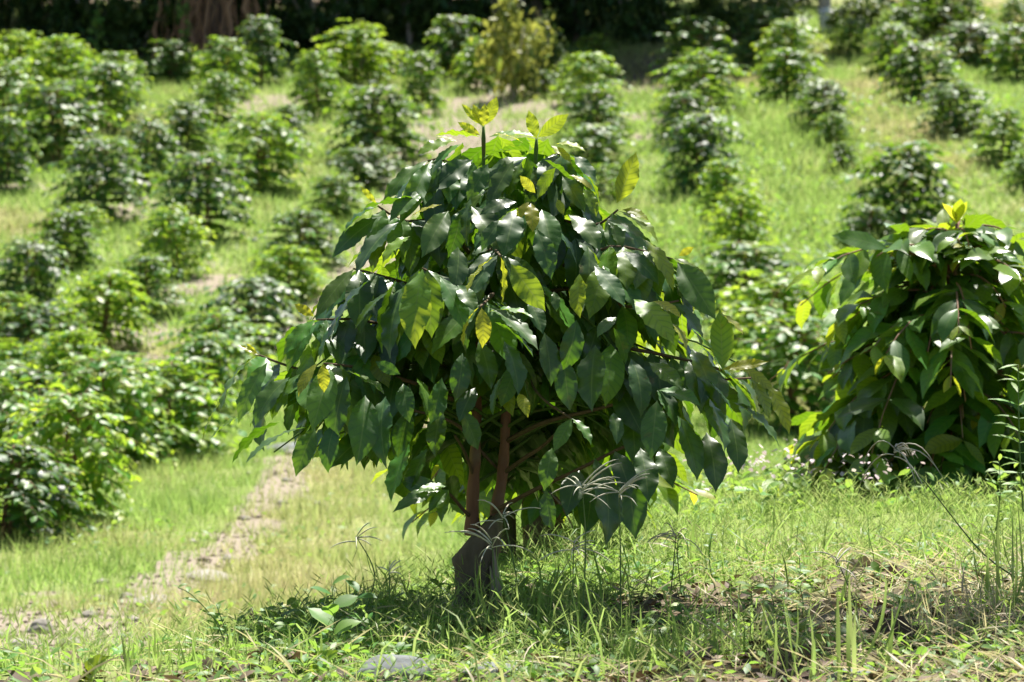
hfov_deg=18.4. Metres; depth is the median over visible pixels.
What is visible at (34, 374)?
coffee shrub
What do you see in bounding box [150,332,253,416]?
coffee shrub
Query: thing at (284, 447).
stone
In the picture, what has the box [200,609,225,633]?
weed plant
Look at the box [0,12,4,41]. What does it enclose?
undergrowth bush
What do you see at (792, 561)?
weed plant
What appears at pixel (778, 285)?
coffee shrub
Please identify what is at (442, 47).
coffee shrub
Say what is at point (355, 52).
coffee shrub
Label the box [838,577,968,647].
grass tuft
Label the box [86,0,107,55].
hanging vine
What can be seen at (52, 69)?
coffee shrub
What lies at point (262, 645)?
weed plant
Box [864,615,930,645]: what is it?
dead leaf
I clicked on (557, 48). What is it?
olive bush
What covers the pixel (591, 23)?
undergrowth bush
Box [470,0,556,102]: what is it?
yellow bush
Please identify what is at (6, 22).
undergrowth bush
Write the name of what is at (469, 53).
coffee shrub
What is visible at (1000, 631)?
weed plant
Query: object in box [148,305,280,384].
coffee shrub
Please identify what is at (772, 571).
weed plant
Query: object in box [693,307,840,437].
coffee shrub
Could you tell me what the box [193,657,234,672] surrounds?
dead leaf
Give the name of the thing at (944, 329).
coffee shrub
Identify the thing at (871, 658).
dry straw
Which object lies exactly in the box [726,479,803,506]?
weed plant
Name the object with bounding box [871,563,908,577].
dead leaf
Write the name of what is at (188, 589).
weed plant
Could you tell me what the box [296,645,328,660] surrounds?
weed plant
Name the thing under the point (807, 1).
slope bush
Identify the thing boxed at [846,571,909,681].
grass tuft
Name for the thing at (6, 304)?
coffee shrub
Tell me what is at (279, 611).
weed plant
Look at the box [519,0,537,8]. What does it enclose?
forest tree
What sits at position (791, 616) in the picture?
weed plant
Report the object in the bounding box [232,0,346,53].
undergrowth bush
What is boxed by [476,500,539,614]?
seed head grass
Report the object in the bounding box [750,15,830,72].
coffee shrub
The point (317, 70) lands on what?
coffee shrub
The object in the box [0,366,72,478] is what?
coffee shrub
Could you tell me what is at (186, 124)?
coffee shrub
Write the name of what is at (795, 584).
weed plant
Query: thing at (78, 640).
stone
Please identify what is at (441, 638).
grass tuft
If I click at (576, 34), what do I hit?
forest tree
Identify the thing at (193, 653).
grass tuft
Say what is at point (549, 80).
coffee shrub
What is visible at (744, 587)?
weed plant
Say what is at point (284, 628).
weed plant
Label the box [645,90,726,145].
coffee shrub
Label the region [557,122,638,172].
coffee shrub
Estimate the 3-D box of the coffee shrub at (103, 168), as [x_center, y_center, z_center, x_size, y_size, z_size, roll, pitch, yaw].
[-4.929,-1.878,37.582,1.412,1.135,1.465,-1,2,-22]
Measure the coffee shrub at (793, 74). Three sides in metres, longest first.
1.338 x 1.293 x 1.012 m
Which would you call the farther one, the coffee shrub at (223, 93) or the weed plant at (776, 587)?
the coffee shrub at (223, 93)
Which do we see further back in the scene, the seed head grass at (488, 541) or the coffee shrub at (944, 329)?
the coffee shrub at (944, 329)
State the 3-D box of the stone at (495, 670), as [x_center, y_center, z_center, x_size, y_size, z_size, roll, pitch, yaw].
[-0.049,0.712,6.745,0.127,0.051,0.098,-1,2,-21]
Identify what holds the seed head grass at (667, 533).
on the ground at (470, 140)
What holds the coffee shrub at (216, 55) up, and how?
on the ground at (470, 140)
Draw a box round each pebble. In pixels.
[80,610,96,617]
[119,592,134,598]
[127,616,138,621]
[220,554,235,560]
[240,516,250,519]
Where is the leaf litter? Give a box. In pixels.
[0,556,1023,681]
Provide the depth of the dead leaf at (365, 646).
7.13 m
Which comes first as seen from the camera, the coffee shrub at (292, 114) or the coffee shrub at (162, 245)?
the coffee shrub at (162, 245)
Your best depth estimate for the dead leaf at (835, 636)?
7.01 m
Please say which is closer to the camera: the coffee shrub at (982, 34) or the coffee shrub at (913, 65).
the coffee shrub at (913, 65)
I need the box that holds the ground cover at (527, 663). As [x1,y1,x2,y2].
[0,516,1023,681]
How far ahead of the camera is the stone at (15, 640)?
12.37 m
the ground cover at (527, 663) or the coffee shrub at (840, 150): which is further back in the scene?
the coffee shrub at (840, 150)
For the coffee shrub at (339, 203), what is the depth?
38.20 m
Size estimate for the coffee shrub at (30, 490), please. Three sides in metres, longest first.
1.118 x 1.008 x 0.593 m
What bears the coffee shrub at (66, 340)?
on the ground at (470, 140)
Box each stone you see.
[10,638,33,648]
[29,618,52,633]
[58,637,79,646]
[130,594,180,607]
[186,569,230,582]
[264,442,295,452]
[354,654,431,681]
[462,662,517,678]
[827,668,879,681]
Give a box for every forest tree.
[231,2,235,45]
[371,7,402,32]
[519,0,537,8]
[572,0,583,44]
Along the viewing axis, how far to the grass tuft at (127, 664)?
6.70 m
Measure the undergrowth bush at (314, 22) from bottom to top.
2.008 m
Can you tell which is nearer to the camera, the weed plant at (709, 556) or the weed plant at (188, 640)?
the weed plant at (188, 640)
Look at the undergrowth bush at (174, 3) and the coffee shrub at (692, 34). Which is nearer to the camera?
the coffee shrub at (692, 34)
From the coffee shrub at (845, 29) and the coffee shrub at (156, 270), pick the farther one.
the coffee shrub at (845, 29)
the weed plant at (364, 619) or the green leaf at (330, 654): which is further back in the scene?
the weed plant at (364, 619)
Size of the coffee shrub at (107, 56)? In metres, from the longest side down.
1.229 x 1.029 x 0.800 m
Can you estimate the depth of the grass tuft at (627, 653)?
6.76 m
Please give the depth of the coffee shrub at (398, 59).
52.10 m
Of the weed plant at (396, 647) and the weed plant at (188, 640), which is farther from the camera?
the weed plant at (188, 640)
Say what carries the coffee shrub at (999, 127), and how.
on the ground at (470, 140)
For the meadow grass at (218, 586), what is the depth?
17.04 m
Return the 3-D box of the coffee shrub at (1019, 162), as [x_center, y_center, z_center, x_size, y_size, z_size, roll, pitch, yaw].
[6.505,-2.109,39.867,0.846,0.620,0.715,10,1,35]
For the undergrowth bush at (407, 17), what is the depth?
56.09 m
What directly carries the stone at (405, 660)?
on the ground at (470, 140)
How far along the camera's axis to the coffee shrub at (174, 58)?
51.22 m
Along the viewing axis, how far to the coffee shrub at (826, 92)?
44.76 m
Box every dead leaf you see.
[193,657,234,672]
[271,651,315,662]
[353,643,368,649]
[442,619,472,625]
[473,624,499,633]
[741,586,770,599]
[759,644,811,665]
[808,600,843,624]
[821,631,869,642]
[840,556,880,574]
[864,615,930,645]
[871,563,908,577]
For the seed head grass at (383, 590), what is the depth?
7.21 m
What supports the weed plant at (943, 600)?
on the ground at (470, 140)
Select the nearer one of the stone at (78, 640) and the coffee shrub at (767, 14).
the stone at (78, 640)
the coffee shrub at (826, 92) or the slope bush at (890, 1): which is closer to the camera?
the coffee shrub at (826, 92)
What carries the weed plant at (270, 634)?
on the ground at (470, 140)
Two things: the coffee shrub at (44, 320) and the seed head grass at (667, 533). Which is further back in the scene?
the coffee shrub at (44, 320)
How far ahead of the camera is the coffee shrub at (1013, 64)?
51.30 m
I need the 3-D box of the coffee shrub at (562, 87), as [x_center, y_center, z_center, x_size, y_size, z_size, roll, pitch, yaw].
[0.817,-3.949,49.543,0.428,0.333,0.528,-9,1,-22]
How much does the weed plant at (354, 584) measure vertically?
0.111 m
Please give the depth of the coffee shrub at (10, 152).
39.72 m
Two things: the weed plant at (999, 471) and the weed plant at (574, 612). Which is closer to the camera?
the weed plant at (574, 612)
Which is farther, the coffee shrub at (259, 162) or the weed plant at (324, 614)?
the coffee shrub at (259, 162)
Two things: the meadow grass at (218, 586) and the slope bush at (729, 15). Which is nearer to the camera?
the meadow grass at (218, 586)
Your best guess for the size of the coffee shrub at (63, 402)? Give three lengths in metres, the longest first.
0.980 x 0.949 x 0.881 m
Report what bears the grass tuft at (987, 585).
on the ground at (470, 140)
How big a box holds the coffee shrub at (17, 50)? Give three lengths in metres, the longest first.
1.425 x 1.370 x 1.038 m
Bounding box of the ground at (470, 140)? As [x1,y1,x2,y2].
[0,0,1023,681]
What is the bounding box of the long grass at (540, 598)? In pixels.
[5,496,1023,681]
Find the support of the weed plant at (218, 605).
on the ground at (470, 140)
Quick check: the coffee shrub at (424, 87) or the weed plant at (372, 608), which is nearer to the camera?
the weed plant at (372, 608)
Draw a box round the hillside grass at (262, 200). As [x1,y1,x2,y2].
[0,0,1023,429]
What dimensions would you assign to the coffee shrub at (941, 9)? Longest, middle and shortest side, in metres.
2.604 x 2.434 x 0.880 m
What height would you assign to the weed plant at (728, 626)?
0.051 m
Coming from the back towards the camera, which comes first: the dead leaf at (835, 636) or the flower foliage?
the flower foliage
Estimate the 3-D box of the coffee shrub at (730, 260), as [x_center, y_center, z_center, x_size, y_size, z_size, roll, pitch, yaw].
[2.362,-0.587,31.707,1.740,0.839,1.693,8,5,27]
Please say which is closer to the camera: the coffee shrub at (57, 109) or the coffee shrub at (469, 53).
the coffee shrub at (57, 109)
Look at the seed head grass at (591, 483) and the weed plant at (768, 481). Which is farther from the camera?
the weed plant at (768, 481)
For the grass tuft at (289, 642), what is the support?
on the ground at (470, 140)
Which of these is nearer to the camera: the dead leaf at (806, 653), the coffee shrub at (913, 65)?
the dead leaf at (806, 653)
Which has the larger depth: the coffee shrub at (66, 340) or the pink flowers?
the coffee shrub at (66, 340)
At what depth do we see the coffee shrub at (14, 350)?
25.81 m
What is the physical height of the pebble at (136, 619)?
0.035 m
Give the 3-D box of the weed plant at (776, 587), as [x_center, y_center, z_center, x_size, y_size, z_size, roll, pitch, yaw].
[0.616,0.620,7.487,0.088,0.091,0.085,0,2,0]
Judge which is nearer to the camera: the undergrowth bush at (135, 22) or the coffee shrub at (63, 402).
the coffee shrub at (63, 402)
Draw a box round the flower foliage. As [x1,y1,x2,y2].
[647,454,1023,525]
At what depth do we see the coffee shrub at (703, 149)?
40.30 m
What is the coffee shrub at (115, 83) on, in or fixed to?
on the ground at (470, 140)
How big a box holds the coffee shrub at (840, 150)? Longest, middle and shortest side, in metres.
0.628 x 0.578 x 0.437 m
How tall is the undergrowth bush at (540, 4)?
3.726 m
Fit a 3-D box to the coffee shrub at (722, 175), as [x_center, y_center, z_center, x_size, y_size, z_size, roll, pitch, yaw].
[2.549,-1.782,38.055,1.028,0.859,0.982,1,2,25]
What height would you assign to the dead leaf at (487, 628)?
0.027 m
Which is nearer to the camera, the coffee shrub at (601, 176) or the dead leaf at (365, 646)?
the dead leaf at (365, 646)
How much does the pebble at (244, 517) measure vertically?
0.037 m
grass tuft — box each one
[42,629,201,681]
[151,620,311,675]
[230,625,386,679]
[385,608,460,660]
[579,607,687,680]
[664,595,781,661]
[687,516,711,577]
[760,586,840,681]
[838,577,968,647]
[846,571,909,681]
[895,553,1023,642]
[945,499,1023,620]
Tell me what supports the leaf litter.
on the ground at (470, 140)
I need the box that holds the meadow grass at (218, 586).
[0,388,925,669]
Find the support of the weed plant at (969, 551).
on the ground at (470, 140)
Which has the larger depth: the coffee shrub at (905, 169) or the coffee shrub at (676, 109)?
the coffee shrub at (676, 109)
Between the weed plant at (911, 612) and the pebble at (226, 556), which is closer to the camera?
the weed plant at (911, 612)
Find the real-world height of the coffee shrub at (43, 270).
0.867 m
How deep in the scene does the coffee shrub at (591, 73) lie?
48.07 m
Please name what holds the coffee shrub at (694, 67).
on the ground at (470, 140)
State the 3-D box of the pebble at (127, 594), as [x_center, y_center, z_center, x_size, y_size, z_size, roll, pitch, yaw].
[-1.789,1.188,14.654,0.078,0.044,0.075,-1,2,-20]
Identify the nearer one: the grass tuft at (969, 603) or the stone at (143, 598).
the grass tuft at (969, 603)
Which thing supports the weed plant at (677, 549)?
on the ground at (470, 140)
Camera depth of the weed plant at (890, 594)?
7.30 m
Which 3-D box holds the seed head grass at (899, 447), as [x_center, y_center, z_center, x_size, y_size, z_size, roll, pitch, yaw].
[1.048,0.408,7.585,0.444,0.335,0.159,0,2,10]
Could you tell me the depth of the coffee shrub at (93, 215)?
36.58 m
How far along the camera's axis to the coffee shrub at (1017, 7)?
56.63 m
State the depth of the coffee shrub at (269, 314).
29.46 m
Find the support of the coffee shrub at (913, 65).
on the ground at (470, 140)
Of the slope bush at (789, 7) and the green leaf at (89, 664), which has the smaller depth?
the green leaf at (89, 664)
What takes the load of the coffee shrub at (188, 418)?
on the ground at (470, 140)
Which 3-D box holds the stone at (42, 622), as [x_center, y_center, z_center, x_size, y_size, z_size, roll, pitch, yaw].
[-1.952,1.197,13.107,0.110,0.096,0.111,1,2,18]
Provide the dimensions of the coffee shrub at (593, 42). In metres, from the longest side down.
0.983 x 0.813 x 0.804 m
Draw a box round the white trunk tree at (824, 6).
[818,0,833,32]
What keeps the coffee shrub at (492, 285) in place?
on the ground at (470, 140)
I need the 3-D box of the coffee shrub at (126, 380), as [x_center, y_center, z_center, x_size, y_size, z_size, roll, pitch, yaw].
[-2.722,0.516,21.412,1.192,0.912,1.297,-7,12,-20]
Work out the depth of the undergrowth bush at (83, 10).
55.19 m
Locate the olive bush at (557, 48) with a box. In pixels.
[526,0,568,77]
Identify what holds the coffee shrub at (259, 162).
on the ground at (470, 140)
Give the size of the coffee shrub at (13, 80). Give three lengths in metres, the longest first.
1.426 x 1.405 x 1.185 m
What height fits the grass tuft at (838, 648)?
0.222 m
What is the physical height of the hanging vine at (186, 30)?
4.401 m
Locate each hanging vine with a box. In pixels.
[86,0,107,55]
[176,0,192,50]
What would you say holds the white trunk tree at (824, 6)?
on the ground at (470, 140)
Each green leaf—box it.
[82,654,109,681]
[309,650,339,676]
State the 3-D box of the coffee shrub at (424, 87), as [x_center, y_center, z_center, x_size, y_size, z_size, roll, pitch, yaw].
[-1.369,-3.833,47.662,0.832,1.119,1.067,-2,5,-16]
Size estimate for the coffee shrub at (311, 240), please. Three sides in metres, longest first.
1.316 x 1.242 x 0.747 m
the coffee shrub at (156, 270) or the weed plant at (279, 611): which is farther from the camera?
the coffee shrub at (156, 270)
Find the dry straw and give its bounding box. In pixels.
[0,518,1023,681]
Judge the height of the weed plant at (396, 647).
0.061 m
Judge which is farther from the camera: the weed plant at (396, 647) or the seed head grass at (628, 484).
the seed head grass at (628, 484)
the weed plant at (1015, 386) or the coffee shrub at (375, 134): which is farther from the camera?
the coffee shrub at (375, 134)
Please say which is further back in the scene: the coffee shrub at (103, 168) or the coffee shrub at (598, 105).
the coffee shrub at (598, 105)
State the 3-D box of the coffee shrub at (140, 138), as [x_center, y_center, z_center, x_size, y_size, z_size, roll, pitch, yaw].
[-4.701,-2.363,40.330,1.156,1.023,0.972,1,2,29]
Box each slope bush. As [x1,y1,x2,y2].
[683,0,743,24]
[700,0,789,43]
[751,0,812,30]
[792,0,817,8]
[823,0,911,36]
[877,0,929,4]
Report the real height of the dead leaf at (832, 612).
0.061 m
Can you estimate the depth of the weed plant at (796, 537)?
9.00 m
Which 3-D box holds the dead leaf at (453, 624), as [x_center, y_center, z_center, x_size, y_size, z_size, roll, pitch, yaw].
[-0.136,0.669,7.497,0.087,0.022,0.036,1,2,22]
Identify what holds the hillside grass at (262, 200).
on the ground at (470, 140)
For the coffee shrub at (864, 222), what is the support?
on the ground at (470, 140)
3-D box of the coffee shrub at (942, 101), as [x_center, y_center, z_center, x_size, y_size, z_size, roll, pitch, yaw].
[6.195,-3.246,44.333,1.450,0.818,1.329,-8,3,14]
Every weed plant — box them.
[173,583,232,641]
[181,636,204,654]
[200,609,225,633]
[208,600,236,638]
[251,639,278,664]
[259,612,283,646]
[262,602,297,632]
[274,620,304,651]
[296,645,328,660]
[308,575,360,639]
[331,580,376,630]
[356,612,386,653]
[364,602,381,620]
[377,641,418,656]
[566,603,585,624]
[637,611,675,651]
[671,535,683,594]
[671,604,701,635]
[703,533,717,594]
[717,619,736,638]
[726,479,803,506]
[734,581,766,616]
[755,583,790,617]
[756,566,786,583]
[775,579,806,599]
[780,612,814,639]
[782,552,811,585]
[783,581,814,617]
[788,566,823,591]
[793,525,801,550]
[860,561,889,584]
[881,592,911,613]
[893,605,926,621]
[909,581,941,604]
[934,594,957,613]
[956,543,983,572]
[985,454,1017,530]
[987,589,1012,611]
[991,629,1019,653]
[992,364,1023,511]
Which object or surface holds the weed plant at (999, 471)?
on the ground at (470, 140)
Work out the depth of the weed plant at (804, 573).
8.01 m
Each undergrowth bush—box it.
[0,0,51,39]
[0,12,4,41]
[2,0,92,44]
[43,0,134,52]
[76,0,188,60]
[140,0,193,38]
[188,0,265,41]
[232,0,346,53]
[281,0,367,51]
[319,0,388,38]
[363,0,446,47]
[415,0,493,46]
[453,0,545,53]
[516,0,587,31]
[542,0,618,41]
[594,0,685,50]
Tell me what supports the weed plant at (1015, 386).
on the ground at (470, 140)
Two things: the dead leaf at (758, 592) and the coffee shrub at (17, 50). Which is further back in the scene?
the coffee shrub at (17, 50)
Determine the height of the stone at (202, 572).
0.065 m
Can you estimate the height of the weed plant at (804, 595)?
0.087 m
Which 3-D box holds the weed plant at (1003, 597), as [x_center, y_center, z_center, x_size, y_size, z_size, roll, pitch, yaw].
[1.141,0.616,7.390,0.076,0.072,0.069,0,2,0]
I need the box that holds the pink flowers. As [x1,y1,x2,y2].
[682,438,952,489]
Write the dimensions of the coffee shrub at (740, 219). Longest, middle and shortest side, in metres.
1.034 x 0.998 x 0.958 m
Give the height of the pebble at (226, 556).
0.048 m
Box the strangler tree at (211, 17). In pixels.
[151,0,277,63]
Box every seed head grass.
[331,523,381,626]
[364,541,401,598]
[445,524,532,626]
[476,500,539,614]
[537,530,611,636]
[551,459,625,645]
[582,468,652,637]
[647,523,703,597]
[811,547,888,623]
[858,440,1014,577]
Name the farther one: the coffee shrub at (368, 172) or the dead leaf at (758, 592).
the coffee shrub at (368, 172)
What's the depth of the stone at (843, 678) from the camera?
6.41 m
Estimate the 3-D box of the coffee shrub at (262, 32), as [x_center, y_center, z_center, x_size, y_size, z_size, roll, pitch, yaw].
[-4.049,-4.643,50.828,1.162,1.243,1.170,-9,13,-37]
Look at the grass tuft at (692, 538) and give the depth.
8.62 m
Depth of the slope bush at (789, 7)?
56.53 m
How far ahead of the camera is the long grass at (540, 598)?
7.68 m
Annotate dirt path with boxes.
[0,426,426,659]
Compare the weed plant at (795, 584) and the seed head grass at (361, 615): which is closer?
the seed head grass at (361, 615)
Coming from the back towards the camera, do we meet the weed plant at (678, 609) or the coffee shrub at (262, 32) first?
the coffee shrub at (262, 32)
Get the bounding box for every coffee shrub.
[0,30,54,87]
[0,58,56,128]
[0,80,126,161]
[0,113,41,193]
[0,235,82,312]
[0,291,45,344]
[0,298,103,363]
[0,338,78,397]
[0,364,77,457]
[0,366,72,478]
[0,382,158,529]
[0,438,105,543]
[13,34,109,103]
[19,207,113,270]
[20,328,121,411]
[28,347,205,474]
[33,136,154,222]
[43,265,166,350]
[51,201,112,234]
[55,59,154,131]
[77,353,249,459]
[84,50,153,94]
[103,116,188,190]
[103,252,196,313]
[125,202,217,278]
[134,38,206,82]
[135,97,222,152]
[137,149,259,242]
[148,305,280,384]
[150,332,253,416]
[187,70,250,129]
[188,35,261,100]
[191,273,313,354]
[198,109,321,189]
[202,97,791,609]
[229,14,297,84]
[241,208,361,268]
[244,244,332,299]
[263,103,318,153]
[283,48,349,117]
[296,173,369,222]
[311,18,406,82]
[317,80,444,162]
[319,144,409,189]
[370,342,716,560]
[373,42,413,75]
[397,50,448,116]
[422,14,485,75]
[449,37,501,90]
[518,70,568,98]
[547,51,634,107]
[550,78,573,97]
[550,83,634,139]
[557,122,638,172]
[572,32,618,76]
[590,162,641,204]
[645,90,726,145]
[648,47,757,112]
[649,15,741,79]
[649,110,765,200]
[674,239,819,316]
[678,157,765,221]
[690,186,782,258]
[691,269,839,365]
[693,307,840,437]
[726,4,793,69]
[742,46,823,103]
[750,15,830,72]
[770,199,1023,506]
[781,77,868,131]
[805,112,860,143]
[819,17,876,57]
[823,141,861,170]
[830,140,978,233]
[834,202,894,252]
[851,22,928,79]
[870,40,964,103]
[872,6,931,38]
[880,0,1013,32]
[902,80,1003,136]
[923,18,1016,65]
[964,104,1023,164]
[978,23,1023,79]
[994,0,1023,26]
[994,148,1023,191]
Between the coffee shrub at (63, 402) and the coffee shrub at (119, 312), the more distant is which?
the coffee shrub at (119, 312)
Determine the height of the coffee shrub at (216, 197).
1.138 m
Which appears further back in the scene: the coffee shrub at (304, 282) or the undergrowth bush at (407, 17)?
the undergrowth bush at (407, 17)
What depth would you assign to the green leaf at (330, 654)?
6.71 m
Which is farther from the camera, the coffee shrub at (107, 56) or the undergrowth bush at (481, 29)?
the undergrowth bush at (481, 29)
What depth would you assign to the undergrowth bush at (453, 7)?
55.17 m
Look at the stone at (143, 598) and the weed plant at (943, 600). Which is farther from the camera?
the stone at (143, 598)
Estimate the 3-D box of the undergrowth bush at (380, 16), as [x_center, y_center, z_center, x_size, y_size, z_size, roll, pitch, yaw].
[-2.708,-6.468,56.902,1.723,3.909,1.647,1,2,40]
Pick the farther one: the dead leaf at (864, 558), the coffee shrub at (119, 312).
the coffee shrub at (119, 312)
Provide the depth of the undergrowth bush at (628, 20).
55.23 m
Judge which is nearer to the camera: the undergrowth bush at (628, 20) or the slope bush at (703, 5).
the undergrowth bush at (628, 20)
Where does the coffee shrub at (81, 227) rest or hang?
on the ground at (470, 140)
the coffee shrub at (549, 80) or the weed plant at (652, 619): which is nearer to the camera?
the weed plant at (652, 619)
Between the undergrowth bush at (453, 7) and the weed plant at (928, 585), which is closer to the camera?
the weed plant at (928, 585)
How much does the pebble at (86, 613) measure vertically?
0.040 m
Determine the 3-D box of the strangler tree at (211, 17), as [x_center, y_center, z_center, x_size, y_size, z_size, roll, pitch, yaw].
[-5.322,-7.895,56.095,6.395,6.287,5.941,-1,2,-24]
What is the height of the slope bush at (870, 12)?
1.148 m
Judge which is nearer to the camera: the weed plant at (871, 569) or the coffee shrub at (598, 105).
the weed plant at (871, 569)
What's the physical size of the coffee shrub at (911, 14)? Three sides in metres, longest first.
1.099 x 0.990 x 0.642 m
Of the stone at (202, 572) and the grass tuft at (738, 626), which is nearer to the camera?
the grass tuft at (738, 626)
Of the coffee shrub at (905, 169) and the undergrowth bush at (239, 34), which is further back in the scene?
the undergrowth bush at (239, 34)
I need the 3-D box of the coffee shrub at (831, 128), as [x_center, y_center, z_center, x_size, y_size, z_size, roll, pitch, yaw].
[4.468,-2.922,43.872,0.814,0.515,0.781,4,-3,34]
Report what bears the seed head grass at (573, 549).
on the ground at (470, 140)
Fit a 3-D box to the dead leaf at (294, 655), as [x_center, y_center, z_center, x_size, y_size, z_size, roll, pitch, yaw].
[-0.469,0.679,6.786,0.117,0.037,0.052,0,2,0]
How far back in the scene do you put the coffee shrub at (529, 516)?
9.38 m
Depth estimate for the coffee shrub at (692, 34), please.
51.70 m
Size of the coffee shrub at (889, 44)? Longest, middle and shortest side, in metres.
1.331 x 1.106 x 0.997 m

